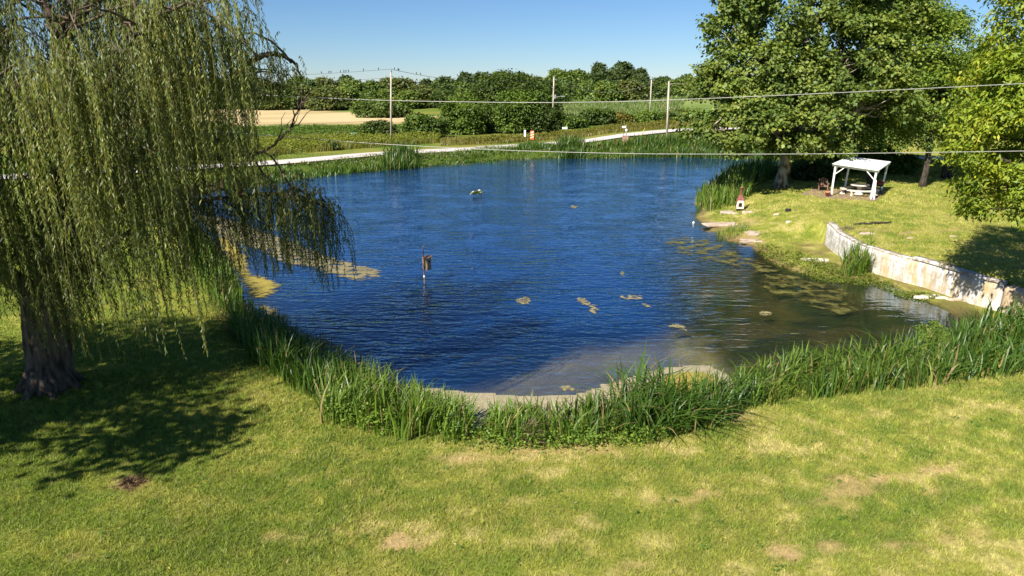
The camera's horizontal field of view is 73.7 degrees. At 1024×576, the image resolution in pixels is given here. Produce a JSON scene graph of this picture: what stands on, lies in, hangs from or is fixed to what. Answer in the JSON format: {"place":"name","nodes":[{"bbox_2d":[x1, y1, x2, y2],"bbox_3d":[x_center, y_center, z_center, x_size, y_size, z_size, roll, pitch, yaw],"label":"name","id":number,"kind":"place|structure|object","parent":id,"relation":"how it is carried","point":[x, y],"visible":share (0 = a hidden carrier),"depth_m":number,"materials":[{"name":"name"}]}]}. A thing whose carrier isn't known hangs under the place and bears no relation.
{"place":"outdoors","nodes":[
{"label":"outdoors","id":0,"kind":"place"},
{"bbox_2d":[3,127,837,178],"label":"road","id":1,"kind":"structure","parent":0,"point":[285,161],"depth_m":88.65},
{"bbox_2d":[183,155,815,394],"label":"water","id":2,"kind":"structure","parent":0,"point":[507,239],"depth_m":39.34,"materials":[{"name":"liquid"}]},
{"bbox_2d":[219,237,277,297],"bbox_3d":[-15.198,-1.542,38.355,1.957,0.009,16.034,-9,19,-28],"label":"algae","id":3,"kind":"object","parent":2,"relation":"on","point":[262,287],"visible":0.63,"depth_m":34.45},
{"bbox_2d":[208,218,380,278],"bbox_3d":[-15.507,-2.835,42.702,3.836,0.010,24.083,-15,22,-41],"label":"algae","id":4,"kind":"object","parent":2,"relation":"on","point":[358,268],"visible":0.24,"depth_m":37.32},
{"bbox_2d":[261,306,361,363],"bbox_3d":[-8.341,1.780,27.215,1.744,0.010,10.885,-14,21,-39],"label":"algae","id":5,"kind":"object","parent":2,"relation":"on","point":[270,310],"visible":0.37,"depth_m":26.59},
{"bbox_2d":[422,246,432,282],"bbox_3d":[-4.218,-0.615,34.104,0.400,3.093,0.449,11,20,33],"label":"nest box","id":6,"kind":"object","parent":2,"relation":"in","point":[427,262],"visible":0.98,"depth_m":33.84,"materials":[{"name":"brown wood"}]},
{"bbox_2d":[392,365,733,427],"bbox_3d":[1.739,3.503,21.385,11.722,0.028,4.176,-2,17,-8],"label":"scum","id":7,"kind":"object","parent":2,"relation":"on","point":[489,397],"visible":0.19,"depth_m":21.61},
{"bbox_2d":[661,372,719,392],"bbox_3d":[5.893,3.130,22.546,2.286,0.018,1.996,0,17,0],"label":"algae","id":8,"kind":"object","parent":7,"relation":"on","point":[689,377],"visible":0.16,"depth_m":22.94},
{"bbox_2d":[666,237,847,298],"bbox_3d":[12.388,-1.362,37.761,4.946,0.011,14.951,-5,17,-15],"label":"algae","id":9,"kind":"object","parent":2,"relation":"on","point":[758,267],"visible":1,"depth_m":38.59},
{"bbox_2d":[764,276,856,313],"bbox_3d":[13.682,0.256,32.304,3.186,0.011,7.335,-6,18,-20],"label":"algae","id":10,"kind":"object","parent":2,"relation":"on","point":[844,309],"visible":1,"depth_m":31.53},
{"bbox_2d":[0,98,1023,575],"bbox_3d":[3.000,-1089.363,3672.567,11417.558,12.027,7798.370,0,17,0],"label":"ground","id":11,"kind":"structure","parent":0,"point":[790,318],"depth_m":18.84,"materials":[{"name":"plant"}]},
{"bbox_2d":[111,471,149,492],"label":"dead grass","id":12,"kind":"structure","parent":11,"relation":"on","point":[132,480],"depth_m":15.43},
{"bbox_2d":[0,0,357,402],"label":"willow tree","id":13,"kind":"object","parent":11,"relation":"on","point":[157,49],"visible":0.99,"depth_m":17.07,"materials":[{"name":"green plant"}]},
{"bbox_2d":[188,226,243,311],"bbox_3d":[-14.715,-1.174,33.202,2.725,2.209,14.341,-9,19,-29],"label":"reed clump","id":14,"kind":"object","parent":11,"relation":"on","point":[237,291],"visible":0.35,"depth_m":30.50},
{"bbox_2d":[246,89,286,110],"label":"woodland tree","id":15,"kind":"object","parent":11,"relation":"on","point":[281,106],"visible":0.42,"depth_m":236.51,"materials":[{"name":"green plant"}]},
{"bbox_2d":[225,165,322,188],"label":"reed clump","id":16,"kind":"object","parent":11,"relation":"on","point":[306,175],"visible":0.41,"depth_m":71.84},
{"bbox_2d":[267,86,305,109],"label":"woodland tree","id":17,"kind":"object","parent":11,"relation":"on","point":[289,103],"visible":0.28,"depth_m":239.70,"materials":[{"name":"green plant"}]},
{"bbox_2d":[171,124,403,139],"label":"roadside weeds","id":18,"kind":"object","parent":11,"relation":"on","point":[258,132],"visible":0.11,"depth_m":124.66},
{"bbox_2d":[290,84,312,107],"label":"woodland tree","id":19,"kind":"object","parent":11,"relation":"on","point":[304,92],"visible":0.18,"depth_m":250.14,"materials":[{"name":"green plant"}]},
{"bbox_2d":[205,289,400,397],"bbox_3d":[-8.380,1.745,23.769,11.638,2.458,5.068,15,22,41],"label":"reed clump","id":20,"kind":"object","parent":11,"relation":"on","point":[267,340],"visible":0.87,"depth_m":22.30,"materials":[{"name":"plant"}]},
{"bbox_2d":[235,123,404,137],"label":"meadow growth","id":21,"kind":"object","parent":11,"relation":"on","point":[318,127],"visible":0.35,"depth_m":125.48,"materials":[{"name":"green plant"}]},
{"bbox_2d":[205,131,440,155],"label":"roadside weeds","id":22,"kind":"object","parent":11,"relation":"on","point":[272,151],"visible":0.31,"depth_m":97.27,"materials":[{"name":"plant"}]},
{"bbox_2d":[208,130,440,152],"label":"goldenrod","id":23,"kind":"object","parent":11,"relation":"on","point":[369,136],"visible":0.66,"depth_m":101.53,"materials":[{"name":"green plant"}]},
{"bbox_2d":[313,75,338,86],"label":"woodland tree","id":24,"kind":"object","parent":11,"relation":"on","point":[329,82],"visible":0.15,"depth_m":316.55,"materials":[{"name":"green plant"}]},
{"bbox_2d":[302,86,351,110],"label":"woodland tree","id":25,"kind":"object","parent":11,"relation":"on","point":[325,94],"visible":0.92,"depth_m":232.69,"materials":[{"name":"green plant"}]},
{"bbox_2d":[336,87,362,105],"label":"woodland tree","id":26,"kind":"object","parent":11,"relation":"on","point":[350,93],"visible":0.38,"depth_m":244.46,"materials":[{"name":"green plant"}]},
{"bbox_2d":[335,78,366,92],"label":"woodland tree","id":27,"kind":"object","parent":11,"relation":"on","point":[355,84],"visible":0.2,"depth_m":265.61,"materials":[{"name":"green plant"}]},
{"bbox_2d":[319,156,391,176],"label":"reed clump","id":28,"kind":"object","parent":11,"relation":"on","point":[364,167],"visible":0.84,"depth_m":77.41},
{"bbox_2d":[315,384,396,437],"bbox_3d":[-4.218,3.321,18.107,1.174,0.862,2.803,-16,23,-42],"label":"weed patch","id":29,"kind":"object","parent":11,"relation":"on","point":[360,411],"visible":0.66,"depth_m":17.84,"materials":[{"name":"green plant"}]},
{"bbox_2d":[357,89,381,102],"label":"woodland tree","id":30,"kind":"object","parent":11,"relation":"on","point":[370,95],"visible":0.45,"depth_m":247.24,"materials":[{"name":"green plant"}]},
{"bbox_2d":[363,79,388,91],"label":"woodland tree","id":31,"kind":"object","parent":11,"relation":"on","point":[377,86],"visible":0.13,"depth_m":274.47,"materials":[{"name":"green plant"}]},
{"bbox_2d":[355,119,399,135],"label":"bush","id":32,"kind":"object","parent":11,"relation":"on","point":[376,127],"visible":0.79,"depth_m":112.26,"materials":[{"name":"green plant"}]},
{"bbox_2d":[348,100,413,117],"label":"bush","id":33,"kind":"object","parent":11,"relation":"on","point":[370,109],"visible":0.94,"depth_m":182.09,"materials":[{"name":"green plant"}]},
{"bbox_2d":[374,87,399,102],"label":"woodland tree","id":34,"kind":"object","parent":11,"relation":"on","point":[385,94],"visible":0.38,"depth_m":245.91,"materials":[{"name":"green plant"}]},
{"bbox_2d":[298,353,490,444],"bbox_3d":[-3.302,3.117,19.335,7.020,2.416,4.918,7,18,23],"label":"reed clump","id":35,"kind":"object","parent":11,"relation":"on","point":[424,409],"visible":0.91,"depth_m":18.08,"materials":[{"name":"plant"}]},
{"bbox_2d":[385,76,410,91],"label":"woodland tree","id":36,"kind":"object","parent":11,"relation":"on","point":[400,84],"visible":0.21,"depth_m":284.95,"materials":[{"name":"green plant"}]},
{"bbox_2d":[380,140,420,170],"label":"reed clump","id":37,"kind":"object","parent":11,"relation":"on","point":[409,159],"visible":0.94,"depth_m":81.80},
{"bbox_2d":[392,90,427,108],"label":"woodland tree","id":38,"kind":"object","parent":11,"relation":"on","point":[412,99],"visible":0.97,"depth_m":239.94,"materials":[{"name":"green plant"}]},
{"bbox_2d":[400,112,451,136],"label":"bush","id":39,"kind":"object","parent":11,"relation":"on","point":[419,122],"visible":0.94,"depth_m":114.93,"materials":[{"name":"green plant"}]},
{"bbox_2d":[416,87,438,106],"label":"woodland tree","id":40,"kind":"object","parent":11,"relation":"on","point":[426,93],"visible":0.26,"depth_m":248.06,"materials":[{"name":"green plant"}]},
{"bbox_2d":[425,89,452,107],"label":"woodland tree","id":41,"kind":"object","parent":11,"relation":"on","point":[440,95],"visible":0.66,"depth_m":245.07,"materials":[{"name":"green plant"}]},
{"bbox_2d":[427,75,455,90],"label":"woodland tree","id":42,"kind":"object","parent":11,"relation":"on","point":[444,80],"visible":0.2,"depth_m":304.46,"materials":[{"name":"green plant"}]},
{"bbox_2d":[433,81,456,92],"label":"woodland tree","id":43,"kind":"object","parent":11,"relation":"on","point":[445,86],"visible":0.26,"depth_m":270.81,"materials":[{"name":"green plant"}]},
{"bbox_2d":[419,158,499,168],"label":"reed clump","id":44,"kind":"object","parent":11,"relation":"on","point":[449,163],"visible":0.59,"depth_m":85.10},
{"bbox_2d":[437,99,490,134],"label":"bush","id":45,"kind":"object","parent":11,"relation":"on","point":[469,115],"visible":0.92,"depth_m":121.95,"materials":[{"name":"green plant"}]},
{"bbox_2d":[456,70,476,84],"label":"woodland tree","id":46,"kind":"object","parent":11,"relation":"on","point":[466,77],"visible":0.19,"depth_m":316.11,"materials":[{"name":"green plant"}]},
{"bbox_2d":[451,94,491,129],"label":"tree","id":47,"kind":"object","parent":11,"relation":"on","point":[472,101],"visible":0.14,"depth_m":132.82,"materials":[{"name":"green plant"}]},
{"bbox_2d":[280,133,674,166],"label":"roadside weeds","id":48,"kind":"object","parent":11,"relation":"on","point":[299,164],"visible":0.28,"depth_m":83.03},
{"bbox_2d":[453,144,518,160],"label":"reed clump","id":49,"kind":"object","parent":11,"relation":"on","point":[480,153],"visible":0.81,"depth_m":90.75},
{"bbox_2d":[469,107,509,132],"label":"bush","id":50,"kind":"object","parent":11,"relation":"on","point":[490,112],"visible":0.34,"depth_m":125.97,"materials":[{"name":"green plant"}]},
{"bbox_2d":[448,68,559,109],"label":"tree","id":51,"kind":"object","parent":11,"relation":"on","point":[496,83],"visible":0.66,"depth_m":154.85,"materials":[{"name":"green plant"}]},
{"bbox_2d":[18,371,994,574],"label":"lawn weeds","id":52,"kind":"object","parent":11,"relation":"on","point":[703,545],"visible":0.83,"depth_m":15.44,"materials":[{"name":"green plant"}]},
{"bbox_2d":[301,141,716,174],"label":"bank grass","id":53,"kind":"structure","parent":11,"relation":"on","point":[339,160],"depth_m":87.81,"materials":[{"name":"plant"}]},
{"bbox_2d":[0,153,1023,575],"bbox_3d":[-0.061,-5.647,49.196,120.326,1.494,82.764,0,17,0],"label":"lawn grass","id":54,"kind":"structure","parent":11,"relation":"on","point":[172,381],"depth_m":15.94,"materials":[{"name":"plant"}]},
{"bbox_2d":[460,390,575,448],"bbox_3d":[0.349,3.513,18.342,2.816,2.005,4.176,5,17,16],"label":"reed clump","id":55,"kind":"object","parent":11,"relation":"on","point":[521,415],"visible":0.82,"depth_m":17.59,"materials":[{"name":"plant"}]},
{"bbox_2d":[491,87,547,133],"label":"tree","id":56,"kind":"object","parent":11,"relation":"on","point":[516,113],"visible":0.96,"depth_m":124.40,"materials":[{"name":"green plant"}]},
{"bbox_2d":[47,373,1008,575],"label":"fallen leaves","id":57,"kind":"object","parent":11,"relation":"on","point":[512,505],"visible":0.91,"depth_m":14.74,"materials":[{"name":"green plant"}]},
{"bbox_2d":[510,417,556,450],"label":"dry stalks","id":58,"kind":"object","parent":11,"relation":"on","point":[532,432],"visible":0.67,"depth_m":17.13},
{"bbox_2d":[517,140,556,156],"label":"reed clump","id":59,"kind":"object","parent":11,"relation":"on","point":[528,145],"visible":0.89,"depth_m":95.33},
{"bbox_2d":[519,105,565,132],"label":"bush","id":60,"kind":"object","parent":11,"relation":"on","point":[552,119],"visible":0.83,"depth_m":125.18,"materials":[{"name":"green plant"}]},
{"bbox_2d":[538,76,566,114],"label":"tree","id":61,"kind":"object","parent":11,"relation":"on","point":[557,88],"visible":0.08,"depth_m":162.72,"materials":[{"name":"green plant"}]},
{"bbox_2d":[439,417,666,452],"bbox_3d":[1.074,3.716,17.300,5.902,0.633,1.462,0,17,0],"label":"weed patch","id":62,"kind":"object","parent":11,"relation":"on","point":[586,435],"visible":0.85,"depth_m":17.10,"materials":[{"name":"green plant"}]},
{"bbox_2d":[453,119,676,142],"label":"verge growth","id":63,"kind":"object","parent":11,"relation":"on","point":[618,125],"visible":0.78,"depth_m":119.05,"materials":[{"name":"green plant"}]},
{"bbox_2d":[552,72,585,85],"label":"woodland tree","id":64,"kind":"object","parent":11,"relation":"on","point":[566,78],"visible":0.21,"depth_m":268.90,"materials":[{"name":"green plant"}]},
{"bbox_2d":[439,119,700,145],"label":"roadside weeds","id":65,"kind":"object","parent":11,"relation":"on","point":[448,141],"visible":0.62,"depth_m":111.29,"materials":[{"name":"plant"}]},
{"bbox_2d":[553,133,590,158],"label":"reed clump","id":66,"kind":"object","parent":11,"relation":"on","point":[565,144],"visible":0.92,"depth_m":93.68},
{"bbox_2d":[560,82,583,100],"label":"woodland tree","id":67,"kind":"object","parent":11,"relation":"on","point":[570,89],"visible":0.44,"depth_m":249.91,"materials":[{"name":"green plant"}]},
{"bbox_2d":[560,113,588,129],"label":"bush","id":68,"kind":"object","parent":11,"relation":"on","point":[574,121],"visible":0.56,"depth_m":136.25,"materials":[{"name":"green plant"}]},
{"bbox_2d":[570,79,597,100],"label":"woodland tree","id":69,"kind":"object","parent":11,"relation":"on","point":[582,93],"visible":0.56,"depth_m":244.66,"materials":[{"name":"green plant"}]},
{"bbox_2d":[543,385,634,446],"bbox_3d":[2.028,3.391,17.867,2.905,1.487,2.176,-15,22,-40],"label":"reed clump","id":70,"kind":"object","parent":11,"relation":"on","point":[593,410],"visible":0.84,"depth_m":17.69,"materials":[{"name":"plant"}]},
{"bbox_2d":[577,107,617,124],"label":"bush","id":71,"kind":"object","parent":11,"relation":"on","point":[594,116],"visible":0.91,"depth_m":141.00,"materials":[{"name":"green plant"}]},
{"bbox_2d":[585,61,612,79],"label":"woodland tree","id":72,"kind":"object","parent":11,"relation":"on","point":[597,67],"visible":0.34,"depth_m":309.46,"materials":[{"name":"green plant"}]},
{"bbox_2d":[585,80,623,102],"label":"woodland tree","id":73,"kind":"object","parent":11,"relation":"on","point":[603,87],"visible":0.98,"depth_m":231.30,"materials":[{"name":"green plant"}]},
{"bbox_2d":[585,136,636,158],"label":"reed clump","id":74,"kind":"object","parent":11,"relation":"on","point":[602,144],"visible":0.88,"depth_m":95.22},
{"bbox_2d":[607,60,635,79],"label":"woodland tree","id":75,"kind":"object","parent":11,"relation":"on","point":[624,70],"visible":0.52,"depth_m":307.43,"materials":[{"name":"green plant"}]},
{"bbox_2d":[559,95,685,120],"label":"field grass","id":76,"kind":"structure","parent":11,"relation":"on","point":[576,108],"depth_m":207.75,"materials":[{"name":"plant"}]},
{"bbox_2d":[610,110,638,123],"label":"bush","id":77,"kind":"object","parent":11,"relation":"on","point":[624,117],"visible":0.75,"depth_m":142.25,"materials":[{"name":"green plant"}]},
{"bbox_2d":[617,78,651,100],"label":"woodland tree","id":78,"kind":"object","parent":11,"relation":"on","point":[629,85],"visible":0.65,"depth_m":236.43,"materials":[{"name":"green plant"}]},
{"bbox_2d":[628,67,652,81],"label":"woodland tree","id":79,"kind":"object","parent":11,"relation":"on","point":[641,72],"visible":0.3,"depth_m":303.92,"materials":[{"name":"green plant"}]},
{"bbox_2d":[633,109,665,122],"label":"bush","id":80,"kind":"object","parent":11,"relation":"on","point":[645,115],"visible":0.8,"depth_m":145.53,"materials":[{"name":"green plant"}]},
{"bbox_2d":[640,81,664,98],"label":"woodland tree","id":81,"kind":"object","parent":11,"relation":"on","point":[656,92],"visible":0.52,"depth_m":244.06,"materials":[{"name":"green plant"}]},
{"bbox_2d":[630,132,686,157],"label":"reed clump","id":82,"kind":"object","parent":11,"relation":"on","point":[667,139],"visible":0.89,"depth_m":96.15,"materials":[{"name":"plant"}]},
{"bbox_2d":[658,82,682,96],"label":"woodland tree","id":83,"kind":"object","parent":11,"relation":"on","point":[664,86],"visible":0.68,"depth_m":249.43,"materials":[{"name":"green plant"}]},
{"bbox_2d":[566,338,783,440],"bbox_3d":[4.118,2.858,19.126,6.130,2.287,6.755,0,17,0],"label":"reed clump","id":84,"kind":"object","parent":11,"relation":"on","point":[672,398],"visible":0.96,"depth_m":18.12,"materials":[{"name":"plant"}]},
{"bbox_2d":[661,109,691,121],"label":"bush","id":85,"kind":"object","parent":11,"relation":"on","point":[672,114],"visible":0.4,"depth_m":145.52,"materials":[{"name":"green plant"}]},
{"bbox_2d":[701,222,737,226],"bbox_3d":[15.534,-4.443,47.471,4.756,0.155,1.414,0,17,0],"label":"flat stone","id":86,"kind":"object","parent":11,"relation":"on","point":[717,224],"visible":0.63,"depth_m":47.01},
{"bbox_2d":[694,163,762,210],"bbox_3d":[18.069,-8.624,56.674,5.371,3.354,11.354,9,19,27],"label":"reed clump","id":87,"kind":"object","parent":11,"relation":"on","point":[723,193],"visible":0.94,"depth_m":55.74,"materials":[{"name":"plant"}]},
{"bbox_2d":[716,221,749,240],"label":"reed clump","id":88,"kind":"object","parent":11,"relation":"on","point":[733,229],"visible":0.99,"depth_m":44.78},
{"bbox_2d":[680,132,803,161],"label":"reed clump","id":89,"kind":"object","parent":11,"relation":"on","point":[701,151],"visible":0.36,"depth_m":92.80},
{"bbox_2d":[715,153,779,183],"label":"bush","id":90,"kind":"object","parent":11,"relation":"on","point":[767,169],"visible":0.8,"depth_m":61.63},
{"bbox_2d":[753,240,839,276],"bbox_3d":[15.942,-1.812,38.616,3.376,0.753,7.562,0,17,0],"label":"weed patch","id":91,"kind":"object","parent":11,"relation":"on","point":[796,258],"visible":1,"depth_m":37.73,"materials":[{"name":"green plant"}]},
{"bbox_2d":[671,0,942,187],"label":"sycamore tree","id":92,"kind":"object","parent":11,"relation":"on","point":[808,66],"visible":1,"depth_m":52.13,"materials":[{"name":"green plant"}]},
{"bbox_2d":[788,158,842,181],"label":"bush","id":93,"kind":"object","parent":11,"relation":"on","point":[814,170],"visible":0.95,"depth_m":60.16,"materials":[{"name":"green plant"}]},
{"bbox_2d":[764,51,895,150],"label":"backing tree","id":94,"kind":"object","parent":11,"relation":"on","point":[846,127],"visible":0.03,"depth_m":72.47,"materials":[{"name":"green plant"}]},
{"bbox_2d":[716,324,980,408],"bbox_3d":[10.020,2.359,21.346,9.698,1.575,4.617,-4,17,-13],"label":"reed clump","id":95,"kind":"object","parent":11,"relation":"on","point":[865,363],"visible":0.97,"depth_m":20.63,"materials":[{"name":"plant"}]},
{"bbox_2d":[809,269,898,289],"bbox_3d":[17.288,-0.486,34.622,4.082,0.582,2.415,8,18,25],"label":"weed patch","id":96,"kind":"object","parent":11,"relation":"on","point":[860,281],"visible":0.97,"depth_m":34.41,"materials":[{"name":"green plant"}]},
{"bbox_2d":[837,224,884,278],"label":"reed clump","id":97,"kind":"object","parent":11,"relation":"on","point":[853,262],"visible":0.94,"depth_m":35.38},
{"bbox_2d":[831,142,895,171],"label":"bush","id":98,"kind":"object","parent":11,"relation":"on","point":[869,156],"visible":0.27,"depth_m":65.49,"materials":[{"name":"green plant"}]},
{"bbox_2d":[874,145,922,174],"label":"bush","id":99,"kind":"object","parent":11,"relation":"on","point":[907,163],"visible":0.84,"depth_m":64.48,"materials":[{"name":"green plant"}]},
{"bbox_2d":[879,286,942,302],"bbox_3d":[18.507,0.279,32.126,1.392,0.577,2.821,-13,21,-36],"label":"weed patch","id":100,"kind":"object","parent":11,"relation":"on","point":[900,294],"visible":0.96,"depth_m":31.95,"materials":[{"name":"green plant"}]},
{"bbox_2d":[836,0,995,186],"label":"pecan tree","id":101,"kind":"object","parent":11,"relation":"on","point":[949,24],"visible":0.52,"depth_m":55.47,"materials":[{"name":"green plant"}]},
{"bbox_2d":[825,0,1009,178],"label":"locust tree","id":102,"kind":"object","parent":11,"relation":"on","point":[946,173],"visible":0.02,"depth_m":61.89,"materials":[{"name":"green plant"}]},
{"bbox_2d":[825,222,1023,313],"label":"retaining wall","id":103,"kind":"structure","parent":11,"relation":"on","point":[971,287],"depth_m":32.33,"materials":[{"name":"concrete"}]},
{"bbox_2d":[913,319,951,343],"bbox_3d":[16.760,1.719,27.086,1.537,0.633,3.702,11,20,33],"label":"weed patch","id":104,"kind":"object","parent":11,"relation":"on","point":[934,330],"visible":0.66,"depth_m":27.36,"materials":[{"name":"green plant"}]},
{"bbox_2d":[918,296,1023,383],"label":"reed clump","id":105,"kind":"object","parent":11,"relation":"on","point":[989,331],"visible":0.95,"depth_m":22.27,"materials":[{"name":"plant"}]},
{"bbox_2d":[928,0,1023,231],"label":"ash tree","id":106,"kind":"object","parent":11,"relation":"on","point":[985,116],"visible":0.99,"depth_m":25.60,"materials":[{"name":"green plant"}]},
{"bbox_2d":[0,0,1023,84],"label":"sky","id":107,"kind":"structure","parent":0,"point":[432,38],"materials":[{"name":"blue"}]},
{"bbox_2d":[209,83,1023,102],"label":"power line","id":108,"kind":"object","parent":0,"point":[661,100],"visible":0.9,"depth_m":20.48,"materials":[{"name":"metal"}]},
{"bbox_2d":[219,131,1015,153],"bbox_3d":[4.488,-4.620,20.769,55.219,1.125,0.020,5,17,15],"label":"power line","id":109,"kind":"object","parent":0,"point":[641,153],"visible":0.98,"depth_m":21.48,"materials":[{"name":"metal"}]},
{"bbox_2d":[801,188,887,200],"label":"patio","id":110,"kind":"structure","parent":0,"point":[838,195],"depth_m":52.77,"materials":[{"name":"brick"}]},
{"bbox_2d":[830,157,889,198],"bbox_3d":[27.108,-8.668,53.102,3.174,2.850,6.020,12,20,34],"label":"shelter","id":111,"kind":"object","parent":110,"relation":"on","point":[870,165],"visible":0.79,"depth_m":51.64,"materials":[{"name":"white paint"}]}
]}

